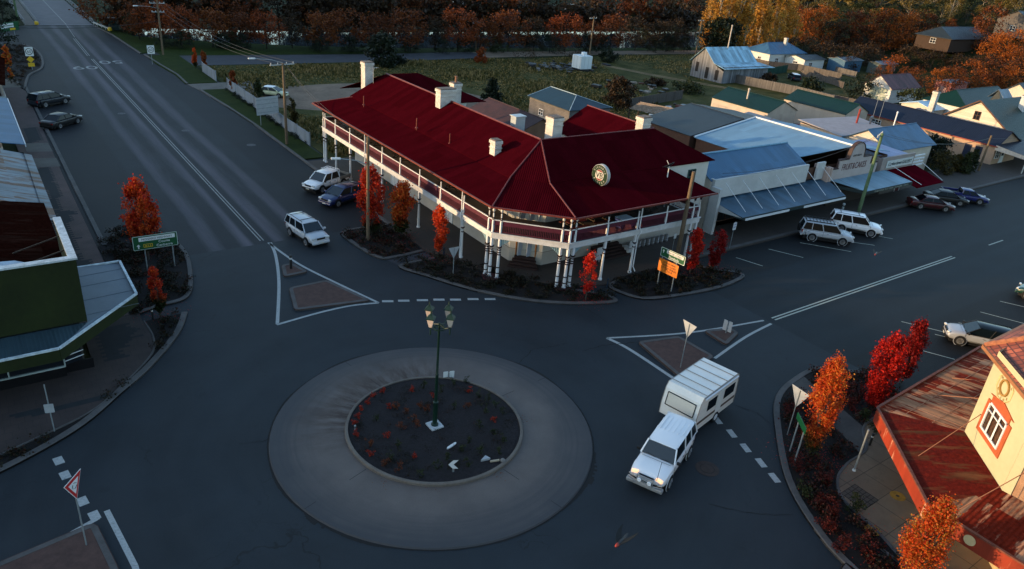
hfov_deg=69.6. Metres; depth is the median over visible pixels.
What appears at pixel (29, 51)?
speed sign
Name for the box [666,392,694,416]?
front window cover
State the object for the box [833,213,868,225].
side window
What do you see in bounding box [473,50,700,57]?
path
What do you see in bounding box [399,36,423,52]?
evergreen tree
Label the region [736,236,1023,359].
road marking
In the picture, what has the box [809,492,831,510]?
shrub
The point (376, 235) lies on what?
ground cover
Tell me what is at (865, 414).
shrub
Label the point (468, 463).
shrub
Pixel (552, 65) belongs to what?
scrap heap
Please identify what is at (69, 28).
wire
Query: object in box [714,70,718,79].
roller door
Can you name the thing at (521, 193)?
hotel
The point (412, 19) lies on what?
autumn tree
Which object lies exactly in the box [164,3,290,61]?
wire
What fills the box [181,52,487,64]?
road
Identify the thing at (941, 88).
roller door
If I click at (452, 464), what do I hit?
chevron sign
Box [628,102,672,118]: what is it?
pergola
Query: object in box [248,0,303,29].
parkland tree
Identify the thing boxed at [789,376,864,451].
footpath
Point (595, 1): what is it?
parkland tree
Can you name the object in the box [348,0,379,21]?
parkland tree
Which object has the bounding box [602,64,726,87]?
path
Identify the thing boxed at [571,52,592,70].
water tank
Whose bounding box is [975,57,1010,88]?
autumn tree
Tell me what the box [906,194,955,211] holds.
car
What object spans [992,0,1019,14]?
gum tree
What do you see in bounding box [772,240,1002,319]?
road marking
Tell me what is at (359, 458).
roundabout kerb
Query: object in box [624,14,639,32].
evergreen tree
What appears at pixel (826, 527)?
shrub
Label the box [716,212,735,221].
window
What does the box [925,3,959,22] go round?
gum tree
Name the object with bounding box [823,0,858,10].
hillside woods
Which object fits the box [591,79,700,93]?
scrap heap
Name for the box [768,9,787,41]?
poplar
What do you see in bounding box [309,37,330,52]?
evergreen tree
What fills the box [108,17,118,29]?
utility box
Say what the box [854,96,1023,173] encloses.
hall
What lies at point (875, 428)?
shrub
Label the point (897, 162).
shop
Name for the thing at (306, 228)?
station wagon
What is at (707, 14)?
poplar
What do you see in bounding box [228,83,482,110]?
yard
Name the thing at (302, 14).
parkland tree
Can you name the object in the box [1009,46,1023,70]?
autumn tree
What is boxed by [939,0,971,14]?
gum tree
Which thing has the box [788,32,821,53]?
autumn tree
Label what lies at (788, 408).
shrub
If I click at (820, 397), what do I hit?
street tree
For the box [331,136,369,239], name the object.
power pole
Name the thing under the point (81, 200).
kerb
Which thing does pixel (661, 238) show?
beer keg
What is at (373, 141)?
picnic table
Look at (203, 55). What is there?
street tree
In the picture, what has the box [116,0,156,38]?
autumn tree
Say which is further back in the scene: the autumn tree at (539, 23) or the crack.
the autumn tree at (539, 23)
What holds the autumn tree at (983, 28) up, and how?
on the ground at (890, 52)
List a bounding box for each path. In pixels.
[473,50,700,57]
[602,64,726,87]
[602,65,724,88]
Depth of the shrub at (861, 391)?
45.97 m
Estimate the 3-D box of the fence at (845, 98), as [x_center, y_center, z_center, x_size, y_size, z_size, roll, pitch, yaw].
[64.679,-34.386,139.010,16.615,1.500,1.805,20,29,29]
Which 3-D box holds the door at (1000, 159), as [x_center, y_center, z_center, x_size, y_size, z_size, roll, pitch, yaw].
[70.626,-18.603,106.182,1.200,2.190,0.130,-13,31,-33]
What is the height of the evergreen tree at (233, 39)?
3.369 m
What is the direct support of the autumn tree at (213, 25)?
on the grass at (208, 49)
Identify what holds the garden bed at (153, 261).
on the road at (105, 148)
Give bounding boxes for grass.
[135,36,701,55]
[200,54,875,158]
[207,56,662,155]
[619,54,827,80]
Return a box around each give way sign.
[64,468,86,544]
[449,246,459,271]
[680,319,696,367]
[787,384,808,434]
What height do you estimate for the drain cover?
0.008 m
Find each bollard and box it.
[289,255,291,268]
[868,433,874,445]
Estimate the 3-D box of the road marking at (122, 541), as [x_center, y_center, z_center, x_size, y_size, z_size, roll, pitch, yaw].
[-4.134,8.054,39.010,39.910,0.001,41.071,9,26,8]
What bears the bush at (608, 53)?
on the grass at (701, 98)
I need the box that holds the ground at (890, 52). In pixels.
[0,0,1023,358]
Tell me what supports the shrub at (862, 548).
on the garden bed at (857, 559)
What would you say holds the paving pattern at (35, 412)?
on the footpath at (91, 382)
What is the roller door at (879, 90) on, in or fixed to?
in the garage
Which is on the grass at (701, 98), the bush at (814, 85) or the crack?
the bush at (814, 85)
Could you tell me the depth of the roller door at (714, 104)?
112.68 m
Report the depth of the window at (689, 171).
66.44 m
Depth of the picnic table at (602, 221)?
58.51 m
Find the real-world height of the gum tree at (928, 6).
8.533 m
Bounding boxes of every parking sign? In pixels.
[43,384,54,431]
[729,222,736,247]
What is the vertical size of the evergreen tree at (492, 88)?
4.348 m
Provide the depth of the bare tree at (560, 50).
161.18 m
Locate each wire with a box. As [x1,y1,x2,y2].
[11,21,155,28]
[156,6,271,62]
[157,2,282,62]
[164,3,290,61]
[722,136,875,176]
[722,137,876,173]
[884,135,989,144]
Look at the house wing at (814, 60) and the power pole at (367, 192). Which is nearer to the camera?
the power pole at (367, 192)
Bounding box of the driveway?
[187,81,261,89]
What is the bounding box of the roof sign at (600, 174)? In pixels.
[592,164,609,185]
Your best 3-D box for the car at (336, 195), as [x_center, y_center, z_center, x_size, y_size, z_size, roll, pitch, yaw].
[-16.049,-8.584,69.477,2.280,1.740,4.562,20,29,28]
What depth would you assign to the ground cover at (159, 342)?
40.49 m
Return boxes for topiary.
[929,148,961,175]
[949,153,963,171]
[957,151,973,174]
[970,148,980,172]
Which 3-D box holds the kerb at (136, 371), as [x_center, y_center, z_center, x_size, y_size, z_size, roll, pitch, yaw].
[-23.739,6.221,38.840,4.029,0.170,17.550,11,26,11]
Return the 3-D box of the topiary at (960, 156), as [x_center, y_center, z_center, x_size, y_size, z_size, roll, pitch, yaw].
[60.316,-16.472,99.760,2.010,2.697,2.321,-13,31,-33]
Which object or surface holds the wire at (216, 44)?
attached to the power pole at (285, 108)
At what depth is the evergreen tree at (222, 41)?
136.78 m
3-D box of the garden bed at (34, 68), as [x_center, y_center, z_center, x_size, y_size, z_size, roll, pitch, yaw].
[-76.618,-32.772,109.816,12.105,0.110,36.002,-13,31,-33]
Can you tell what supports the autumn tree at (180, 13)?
on the grass at (208, 49)
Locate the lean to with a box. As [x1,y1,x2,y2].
[746,112,786,122]
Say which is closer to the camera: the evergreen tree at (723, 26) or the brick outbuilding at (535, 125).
the brick outbuilding at (535, 125)
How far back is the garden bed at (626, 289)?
58.97 m
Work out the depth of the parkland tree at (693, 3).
241.65 m
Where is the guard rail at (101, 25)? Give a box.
[93,21,107,29]
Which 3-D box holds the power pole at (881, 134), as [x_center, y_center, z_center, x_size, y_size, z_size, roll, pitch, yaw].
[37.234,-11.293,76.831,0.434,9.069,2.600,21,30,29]
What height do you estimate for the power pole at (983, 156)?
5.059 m
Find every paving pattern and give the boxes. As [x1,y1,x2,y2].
[9,393,110,418]
[22,127,42,142]
[37,167,92,265]
[95,323,143,361]
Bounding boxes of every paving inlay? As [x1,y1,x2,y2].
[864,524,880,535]
[890,491,905,500]
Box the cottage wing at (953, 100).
[921,86,1002,112]
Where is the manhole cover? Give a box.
[695,461,718,476]
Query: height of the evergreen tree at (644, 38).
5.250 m
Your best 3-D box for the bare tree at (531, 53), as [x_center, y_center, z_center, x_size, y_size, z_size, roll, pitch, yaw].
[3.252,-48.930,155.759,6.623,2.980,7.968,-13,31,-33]
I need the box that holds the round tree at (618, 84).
[600,75,643,109]
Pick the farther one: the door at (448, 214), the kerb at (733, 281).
the door at (448, 214)
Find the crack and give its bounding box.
[711,504,789,515]
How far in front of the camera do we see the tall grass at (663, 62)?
169.42 m
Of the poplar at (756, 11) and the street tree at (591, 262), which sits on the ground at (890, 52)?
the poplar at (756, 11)
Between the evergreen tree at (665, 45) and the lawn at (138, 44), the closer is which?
the lawn at (138, 44)
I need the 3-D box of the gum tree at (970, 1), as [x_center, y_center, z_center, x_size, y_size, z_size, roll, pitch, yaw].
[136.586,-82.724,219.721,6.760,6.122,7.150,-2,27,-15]
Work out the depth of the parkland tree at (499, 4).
189.41 m
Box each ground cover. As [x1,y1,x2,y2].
[0,43,40,85]
[0,307,180,466]
[97,225,192,314]
[225,87,306,142]
[340,222,414,256]
[394,251,616,300]
[611,262,742,296]
[778,361,904,568]
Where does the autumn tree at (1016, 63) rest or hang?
on the ground at (890, 52)
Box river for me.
[131,28,736,47]
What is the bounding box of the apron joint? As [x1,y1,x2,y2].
[305,362,559,508]
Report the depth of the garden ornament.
37.13 m
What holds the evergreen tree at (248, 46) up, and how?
on the grass at (208, 49)
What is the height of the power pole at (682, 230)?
8.340 m
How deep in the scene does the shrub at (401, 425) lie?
38.75 m
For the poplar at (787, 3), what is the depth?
202.83 m
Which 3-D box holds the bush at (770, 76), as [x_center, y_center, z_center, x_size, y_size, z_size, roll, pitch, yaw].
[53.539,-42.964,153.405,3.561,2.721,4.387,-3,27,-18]
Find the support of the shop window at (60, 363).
in the corner shop at (52, 294)
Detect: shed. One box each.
[527,86,612,121]
[711,86,797,122]
[783,89,868,123]
[826,56,863,71]
[866,60,897,73]
[932,79,969,93]
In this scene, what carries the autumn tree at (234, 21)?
on the grass at (208, 49)
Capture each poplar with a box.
[694,0,716,48]
[707,0,732,44]
[717,0,739,46]
[728,0,752,46]
[728,1,745,22]
[735,0,761,46]
[742,0,766,46]
[748,0,771,45]
[755,0,777,42]
[766,0,784,41]
[767,0,800,41]
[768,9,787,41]
[771,0,797,41]
[780,0,801,29]
[784,13,804,45]
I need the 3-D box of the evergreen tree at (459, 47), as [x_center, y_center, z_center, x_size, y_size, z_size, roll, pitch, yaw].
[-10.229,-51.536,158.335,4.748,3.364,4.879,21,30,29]
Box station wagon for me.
[284,211,329,246]
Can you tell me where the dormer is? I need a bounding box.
[988,89,1011,99]
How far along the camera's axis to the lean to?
103.75 m
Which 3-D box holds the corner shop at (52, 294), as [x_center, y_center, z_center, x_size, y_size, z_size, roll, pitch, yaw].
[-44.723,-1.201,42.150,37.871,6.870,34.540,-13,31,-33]
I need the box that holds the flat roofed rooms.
[798,94,889,136]
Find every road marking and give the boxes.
[52,298,780,521]
[66,25,262,240]
[70,242,771,568]
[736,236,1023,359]
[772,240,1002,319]
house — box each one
[749,37,806,62]
[842,111,936,169]
[914,26,994,51]
[993,11,1023,38]
[1006,83,1023,96]
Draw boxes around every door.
[391,175,397,186]
[444,209,452,223]
[515,242,536,256]
[518,212,539,220]
[704,67,708,77]
[712,103,727,108]
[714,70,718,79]
[714,388,724,412]
[868,86,887,100]
[938,86,946,92]
[962,143,971,155]
[975,146,982,158]
[997,152,1004,162]
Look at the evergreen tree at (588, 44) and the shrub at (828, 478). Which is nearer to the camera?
the shrub at (828, 478)
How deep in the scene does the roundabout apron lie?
36.58 m
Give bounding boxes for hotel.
[312,60,717,291]
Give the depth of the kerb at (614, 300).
54.70 m
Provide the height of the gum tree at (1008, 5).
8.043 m
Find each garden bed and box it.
[0,44,41,88]
[0,314,180,473]
[98,228,192,314]
[340,225,419,258]
[348,378,519,481]
[398,258,617,304]
[608,263,742,299]
[773,370,900,568]
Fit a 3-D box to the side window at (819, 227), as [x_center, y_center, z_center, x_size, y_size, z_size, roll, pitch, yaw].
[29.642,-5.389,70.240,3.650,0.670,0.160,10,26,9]
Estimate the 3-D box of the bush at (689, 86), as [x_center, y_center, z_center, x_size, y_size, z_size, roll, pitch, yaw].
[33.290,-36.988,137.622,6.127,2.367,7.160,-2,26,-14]
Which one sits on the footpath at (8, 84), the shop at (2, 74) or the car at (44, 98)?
the shop at (2, 74)
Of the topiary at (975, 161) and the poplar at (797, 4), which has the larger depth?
the poplar at (797, 4)
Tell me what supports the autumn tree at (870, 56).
on the grass at (701, 98)
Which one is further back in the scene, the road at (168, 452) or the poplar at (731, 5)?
the poplar at (731, 5)
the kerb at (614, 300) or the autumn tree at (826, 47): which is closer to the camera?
the kerb at (614, 300)
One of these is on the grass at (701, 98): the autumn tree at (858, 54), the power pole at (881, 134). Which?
the autumn tree at (858, 54)
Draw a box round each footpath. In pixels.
[0,87,128,323]
[0,313,153,452]
[2,79,20,87]
[308,157,1023,287]
[388,252,430,264]
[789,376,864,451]
[839,420,991,568]
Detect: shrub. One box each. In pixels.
[381,458,389,466]
[383,431,390,437]
[385,449,394,460]
[393,459,402,472]
[394,438,402,450]
[396,421,406,429]
[416,469,423,477]
[423,404,430,412]
[431,459,442,469]
[445,452,451,460]
[463,458,472,466]
[479,403,489,413]
[500,432,506,443]
[782,401,800,414]
[788,454,804,471]
[796,478,813,498]
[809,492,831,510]
[813,464,834,484]
[814,516,837,534]
[826,493,840,519]
[831,533,853,553]
[835,382,855,398]
[843,492,866,513]
[845,394,859,412]
[852,380,866,395]
[857,531,878,563]
[858,408,871,423]
[868,419,877,432]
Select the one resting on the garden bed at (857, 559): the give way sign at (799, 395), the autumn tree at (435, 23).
the give way sign at (799, 395)
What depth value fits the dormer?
122.20 m
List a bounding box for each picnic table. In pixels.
[336,121,354,130]
[353,131,369,138]
[366,138,384,148]
[390,153,410,163]
[435,179,456,191]
[559,219,590,228]
[584,215,612,224]
[617,211,634,216]
[637,206,662,213]
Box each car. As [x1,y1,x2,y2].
[26,90,70,107]
[39,112,82,128]
[261,85,288,97]
[318,180,361,207]
[788,73,801,81]
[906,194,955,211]
[923,188,969,205]
[942,320,1011,346]
[1015,282,1023,298]
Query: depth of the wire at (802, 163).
72.34 m
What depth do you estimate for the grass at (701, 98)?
140.25 m
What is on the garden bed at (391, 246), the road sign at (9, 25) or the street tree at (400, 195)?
the street tree at (400, 195)
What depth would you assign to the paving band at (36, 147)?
76.26 m
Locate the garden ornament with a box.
[481,455,505,462]
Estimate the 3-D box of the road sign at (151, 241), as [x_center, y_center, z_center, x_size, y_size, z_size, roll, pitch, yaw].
[-25.630,-2.329,53.187,2.997,2.833,0.155,-13,31,-33]
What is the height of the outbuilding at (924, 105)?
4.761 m
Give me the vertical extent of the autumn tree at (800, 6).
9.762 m
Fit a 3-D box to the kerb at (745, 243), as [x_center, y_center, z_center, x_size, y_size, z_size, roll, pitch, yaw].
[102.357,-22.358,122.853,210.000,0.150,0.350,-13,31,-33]
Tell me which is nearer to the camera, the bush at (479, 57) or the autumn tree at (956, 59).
the bush at (479, 57)
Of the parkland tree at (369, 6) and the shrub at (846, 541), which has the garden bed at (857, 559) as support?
the shrub at (846, 541)
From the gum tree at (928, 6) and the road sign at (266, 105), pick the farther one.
the gum tree at (928, 6)
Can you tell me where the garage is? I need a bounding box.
[864,73,921,102]
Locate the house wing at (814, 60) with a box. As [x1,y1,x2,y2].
[784,54,826,68]
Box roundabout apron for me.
[269,347,592,549]
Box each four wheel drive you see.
[626,411,697,494]
[797,215,854,245]
[830,208,882,237]
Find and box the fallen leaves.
[103,228,960,567]
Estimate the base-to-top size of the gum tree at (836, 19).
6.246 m
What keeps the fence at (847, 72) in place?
on the grass at (701, 98)
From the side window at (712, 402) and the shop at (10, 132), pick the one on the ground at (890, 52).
the shop at (10, 132)
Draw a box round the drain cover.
[841,484,877,509]
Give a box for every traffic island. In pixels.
[0,523,118,568]
[281,264,306,276]
[289,281,368,310]
[639,336,712,374]
[705,328,737,344]
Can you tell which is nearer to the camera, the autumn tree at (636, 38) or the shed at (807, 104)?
the shed at (807, 104)
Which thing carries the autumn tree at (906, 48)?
on the ground at (890, 52)
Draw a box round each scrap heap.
[525,60,610,72]
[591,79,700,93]
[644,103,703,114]
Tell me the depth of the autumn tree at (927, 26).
202.01 m
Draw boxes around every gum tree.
[799,0,817,19]
[814,0,836,8]
[814,6,837,21]
[840,1,867,22]
[850,0,874,12]
[860,0,892,12]
[863,6,890,25]
[869,0,899,5]
[888,4,906,21]
[892,0,932,14]
[906,2,941,25]
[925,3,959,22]
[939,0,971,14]
[955,3,980,23]
[960,0,980,16]
[976,1,999,19]
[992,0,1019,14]
[1003,0,1023,10]
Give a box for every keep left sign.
[443,371,453,377]
[722,319,732,332]
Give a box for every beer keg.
[641,238,645,245]
[645,237,650,244]
[650,236,654,243]
[654,235,659,242]
[659,234,663,241]
[663,233,668,240]
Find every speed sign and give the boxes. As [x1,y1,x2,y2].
[24,47,34,69]
[147,45,154,64]
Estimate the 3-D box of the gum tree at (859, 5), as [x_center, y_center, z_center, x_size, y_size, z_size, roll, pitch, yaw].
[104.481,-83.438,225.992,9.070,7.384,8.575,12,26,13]
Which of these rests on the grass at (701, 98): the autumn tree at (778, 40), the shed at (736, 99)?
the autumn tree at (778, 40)
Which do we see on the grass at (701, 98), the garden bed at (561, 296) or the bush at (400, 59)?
the bush at (400, 59)
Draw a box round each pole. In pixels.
[13,0,19,24]
[133,0,163,54]
[248,58,293,143]
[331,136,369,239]
[589,16,596,54]
[673,171,695,264]
[695,19,703,54]
[852,429,869,471]
[857,131,883,212]
[977,135,991,170]
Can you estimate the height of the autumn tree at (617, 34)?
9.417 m
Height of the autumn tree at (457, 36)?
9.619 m
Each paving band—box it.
[25,143,51,151]
[33,158,59,166]
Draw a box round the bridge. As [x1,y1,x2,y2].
[10,0,91,25]
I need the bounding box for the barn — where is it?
[690,25,774,83]
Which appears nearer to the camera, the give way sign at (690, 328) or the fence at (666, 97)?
the give way sign at (690, 328)
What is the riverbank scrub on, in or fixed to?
on the ground at (890, 52)
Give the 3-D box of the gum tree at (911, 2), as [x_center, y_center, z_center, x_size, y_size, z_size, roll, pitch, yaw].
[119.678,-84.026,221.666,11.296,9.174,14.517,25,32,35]
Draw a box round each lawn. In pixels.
[96,25,160,53]
[148,55,216,83]
[204,89,322,159]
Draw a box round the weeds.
[352,383,515,479]
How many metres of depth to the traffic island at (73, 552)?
29.84 m
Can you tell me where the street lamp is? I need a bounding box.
[424,302,455,430]
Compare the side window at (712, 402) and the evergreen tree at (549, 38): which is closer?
the side window at (712, 402)
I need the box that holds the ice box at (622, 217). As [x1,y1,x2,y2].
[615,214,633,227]
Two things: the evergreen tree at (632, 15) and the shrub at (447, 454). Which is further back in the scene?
the evergreen tree at (632, 15)
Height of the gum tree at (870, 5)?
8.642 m
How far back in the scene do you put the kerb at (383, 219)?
86.58 m
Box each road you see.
[0,25,384,261]
[0,226,900,568]
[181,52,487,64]
[686,177,1023,390]
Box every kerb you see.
[0,312,187,471]
[0,320,155,454]
[0,524,117,568]
[23,44,43,88]
[25,87,106,244]
[93,25,140,53]
[102,227,192,313]
[144,54,186,82]
[199,89,391,223]
[281,264,305,277]
[289,280,368,310]
[341,224,423,259]
[345,376,522,486]
[398,257,617,304]
[608,262,744,299]
[639,336,711,374]
[703,174,1023,254]
[705,328,737,344]
[773,366,858,568]
[836,417,907,568]
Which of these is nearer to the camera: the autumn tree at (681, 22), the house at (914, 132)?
the house at (914, 132)
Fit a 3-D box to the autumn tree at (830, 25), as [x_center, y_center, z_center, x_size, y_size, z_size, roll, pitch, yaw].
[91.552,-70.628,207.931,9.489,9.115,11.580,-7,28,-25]
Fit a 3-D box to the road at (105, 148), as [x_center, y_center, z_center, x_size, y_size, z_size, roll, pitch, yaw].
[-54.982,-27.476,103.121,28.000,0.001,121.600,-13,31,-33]
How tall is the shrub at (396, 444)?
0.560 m
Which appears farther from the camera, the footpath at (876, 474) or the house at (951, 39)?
the house at (951, 39)
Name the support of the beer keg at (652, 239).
on the footpath at (647, 256)
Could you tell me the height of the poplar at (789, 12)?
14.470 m
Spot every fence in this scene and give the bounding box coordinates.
[201,61,216,80]
[226,78,310,145]
[629,89,683,107]
[735,74,834,97]
[755,58,842,79]
[767,65,787,73]
[800,69,844,88]
[825,92,855,101]
[835,66,857,77]
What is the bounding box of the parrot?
[615,524,637,547]
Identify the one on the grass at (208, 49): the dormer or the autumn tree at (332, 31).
the autumn tree at (332, 31)
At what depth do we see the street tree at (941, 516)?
29.80 m
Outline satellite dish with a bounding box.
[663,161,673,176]
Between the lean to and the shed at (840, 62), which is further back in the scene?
the shed at (840, 62)
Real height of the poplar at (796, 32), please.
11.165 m
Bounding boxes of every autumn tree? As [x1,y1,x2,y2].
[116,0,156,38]
[130,0,177,40]
[159,3,201,43]
[185,6,234,46]
[219,11,260,44]
[245,7,287,48]
[275,14,305,47]
[297,8,343,49]
[317,7,373,48]
[359,11,394,42]
[384,5,428,51]
[422,16,449,50]
[439,4,486,51]
[468,15,505,48]
[486,6,535,51]
[519,16,549,50]
[543,12,585,50]
[574,21,606,47]
[593,12,634,48]
[618,14,659,50]
[644,18,672,49]
[662,17,691,51]
[774,37,794,45]
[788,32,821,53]
[789,5,821,40]
[793,4,806,21]
[796,2,844,43]
[805,39,840,67]
[817,16,853,50]
[828,42,868,70]
[829,9,878,46]
[847,10,893,50]
[849,41,887,66]
[862,67,889,85]
[864,6,923,50]
[876,52,909,74]
[884,10,926,48]
[892,44,930,67]
[899,64,931,91]
[909,9,943,42]
[916,49,951,70]
[925,66,952,93]
[936,62,971,90]
[942,52,974,71]
[945,18,957,25]
[948,57,995,88]
[968,53,1005,76]
[970,1,1011,49]
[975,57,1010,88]
[976,29,1019,61]
[985,63,1023,88]
[992,27,1023,66]
[996,54,1023,83]
[1000,55,1023,79]
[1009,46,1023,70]
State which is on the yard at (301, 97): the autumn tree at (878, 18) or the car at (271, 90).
the car at (271, 90)
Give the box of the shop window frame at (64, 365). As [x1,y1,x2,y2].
[0,359,65,380]
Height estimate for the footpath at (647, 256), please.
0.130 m
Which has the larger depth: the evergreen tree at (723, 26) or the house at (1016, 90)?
the evergreen tree at (723, 26)
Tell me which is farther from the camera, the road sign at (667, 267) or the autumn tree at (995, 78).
the autumn tree at (995, 78)
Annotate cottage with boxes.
[927,87,1023,139]
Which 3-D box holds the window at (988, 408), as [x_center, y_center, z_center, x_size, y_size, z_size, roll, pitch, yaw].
[22.427,6.553,34.369,0.100,1.470,1.840,9,26,7]
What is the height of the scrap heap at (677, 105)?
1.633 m
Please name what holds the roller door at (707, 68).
in the barn
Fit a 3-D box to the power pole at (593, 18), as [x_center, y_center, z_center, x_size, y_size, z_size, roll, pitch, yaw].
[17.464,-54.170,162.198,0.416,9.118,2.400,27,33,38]
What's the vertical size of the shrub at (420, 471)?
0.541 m
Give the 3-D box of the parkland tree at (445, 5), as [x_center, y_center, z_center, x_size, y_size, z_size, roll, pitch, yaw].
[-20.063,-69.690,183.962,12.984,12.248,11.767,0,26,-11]
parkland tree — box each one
[68,0,137,25]
[169,1,207,28]
[191,0,253,32]
[220,0,262,29]
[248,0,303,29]
[289,0,314,30]
[304,0,353,20]
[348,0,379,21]
[395,0,427,25]
[412,0,453,29]
[450,0,481,19]
[466,0,520,20]
[480,0,539,29]
[554,0,580,32]
[568,0,607,26]
[605,0,645,27]
[625,0,664,28]
[662,0,684,14]
[676,0,702,12]
[687,0,719,28]
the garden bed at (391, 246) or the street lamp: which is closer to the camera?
the street lamp
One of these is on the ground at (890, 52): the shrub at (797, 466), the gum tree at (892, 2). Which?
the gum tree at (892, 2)
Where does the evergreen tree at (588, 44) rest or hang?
on the ground at (890, 52)
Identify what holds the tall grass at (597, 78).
on the grass at (701, 98)
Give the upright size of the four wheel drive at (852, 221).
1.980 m
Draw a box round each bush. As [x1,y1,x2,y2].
[384,54,407,65]
[474,47,488,62]
[598,47,620,62]
[643,76,668,85]
[670,78,704,94]
[758,71,778,81]
[799,74,825,91]
[843,74,881,98]
[897,87,928,104]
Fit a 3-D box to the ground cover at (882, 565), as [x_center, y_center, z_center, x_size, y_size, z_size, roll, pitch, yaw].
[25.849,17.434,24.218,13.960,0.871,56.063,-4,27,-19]
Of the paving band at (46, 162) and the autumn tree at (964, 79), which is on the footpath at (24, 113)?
the paving band at (46, 162)
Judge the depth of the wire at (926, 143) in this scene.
87.29 m
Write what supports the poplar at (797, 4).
on the ground at (890, 52)
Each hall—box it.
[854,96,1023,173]
[873,324,1023,568]
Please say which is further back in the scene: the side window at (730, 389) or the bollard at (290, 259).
the bollard at (290, 259)
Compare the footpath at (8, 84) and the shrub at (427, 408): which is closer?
the shrub at (427, 408)
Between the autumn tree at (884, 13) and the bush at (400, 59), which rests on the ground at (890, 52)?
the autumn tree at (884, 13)
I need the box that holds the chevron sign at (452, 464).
[447,459,459,471]
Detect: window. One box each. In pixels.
[0,348,82,378]
[538,108,542,115]
[676,424,695,461]
[687,169,696,179]
[707,395,717,410]
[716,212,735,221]
[723,382,735,398]
[804,222,840,233]
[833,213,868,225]
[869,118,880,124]
[929,37,935,42]
[972,111,981,119]
[979,402,1006,449]
[994,151,999,158]
[1009,25,1015,30]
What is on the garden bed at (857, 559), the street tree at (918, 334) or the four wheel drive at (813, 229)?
the street tree at (918, 334)
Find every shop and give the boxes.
[0,56,5,97]
[0,98,25,149]
[0,149,138,390]
[694,116,912,205]
[697,142,845,234]
[845,139,942,187]
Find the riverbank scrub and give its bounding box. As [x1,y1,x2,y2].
[99,0,813,32]
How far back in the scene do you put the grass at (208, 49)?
142.07 m
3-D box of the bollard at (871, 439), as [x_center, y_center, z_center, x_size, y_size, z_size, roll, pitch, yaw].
[20.116,8.723,41.275,0.156,0.925,0.152,-13,31,-33]
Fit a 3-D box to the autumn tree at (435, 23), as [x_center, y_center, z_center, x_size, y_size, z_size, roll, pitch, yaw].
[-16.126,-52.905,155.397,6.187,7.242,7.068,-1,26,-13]
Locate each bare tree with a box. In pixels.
[511,47,539,59]
[553,45,581,56]
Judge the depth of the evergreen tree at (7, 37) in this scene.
118.97 m
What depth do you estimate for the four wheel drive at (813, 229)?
70.40 m
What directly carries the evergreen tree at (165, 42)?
on the grass at (208, 49)
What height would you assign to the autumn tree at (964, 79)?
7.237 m
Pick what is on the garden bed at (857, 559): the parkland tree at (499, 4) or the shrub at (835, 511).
the shrub at (835, 511)
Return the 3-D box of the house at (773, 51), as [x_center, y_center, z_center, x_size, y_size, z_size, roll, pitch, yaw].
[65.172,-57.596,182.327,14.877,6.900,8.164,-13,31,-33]
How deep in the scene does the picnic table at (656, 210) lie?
61.85 m
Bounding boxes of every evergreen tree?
[0,0,21,21]
[0,19,19,49]
[120,12,148,35]
[154,34,174,48]
[169,30,193,48]
[211,32,233,48]
[227,31,241,47]
[231,34,250,49]
[303,25,324,45]
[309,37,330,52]
[338,35,365,51]
[361,30,403,68]
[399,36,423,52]
[433,37,454,53]
[456,37,474,52]
[470,28,487,48]
[478,76,507,102]
[483,35,509,52]
[515,20,534,48]
[538,34,562,53]
[573,33,598,53]
[592,36,612,51]
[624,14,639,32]
[637,27,650,46]
[644,36,664,52]
[657,34,676,51]
[664,22,686,44]
[679,36,691,50]
[695,14,749,48]
[927,133,956,163]
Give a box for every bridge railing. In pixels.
[9,1,24,23]
[18,0,36,20]
[67,0,92,22]
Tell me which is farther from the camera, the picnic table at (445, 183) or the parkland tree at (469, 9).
the parkland tree at (469, 9)
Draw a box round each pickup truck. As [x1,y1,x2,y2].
[302,166,350,193]
[941,186,989,204]
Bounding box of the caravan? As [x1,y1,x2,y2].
[659,357,739,428]
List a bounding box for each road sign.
[0,21,18,35]
[132,231,177,270]
[256,96,278,122]
[657,246,685,291]
[789,412,806,459]
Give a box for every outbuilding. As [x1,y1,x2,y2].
[470,97,545,138]
[900,100,946,113]
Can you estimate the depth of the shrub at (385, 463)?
36.08 m
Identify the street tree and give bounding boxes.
[1,44,14,82]
[118,173,161,252]
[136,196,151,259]
[146,266,166,315]
[191,47,197,67]
[200,51,206,64]
[228,69,237,87]
[253,78,263,97]
[286,96,298,123]
[354,162,388,235]
[386,177,417,234]
[432,203,449,254]
[579,249,598,299]
[685,227,705,272]
[707,229,729,267]
[798,349,854,456]
[861,329,914,406]
[894,492,963,568]
[899,315,931,382]
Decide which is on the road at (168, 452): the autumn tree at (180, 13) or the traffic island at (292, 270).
the traffic island at (292, 270)

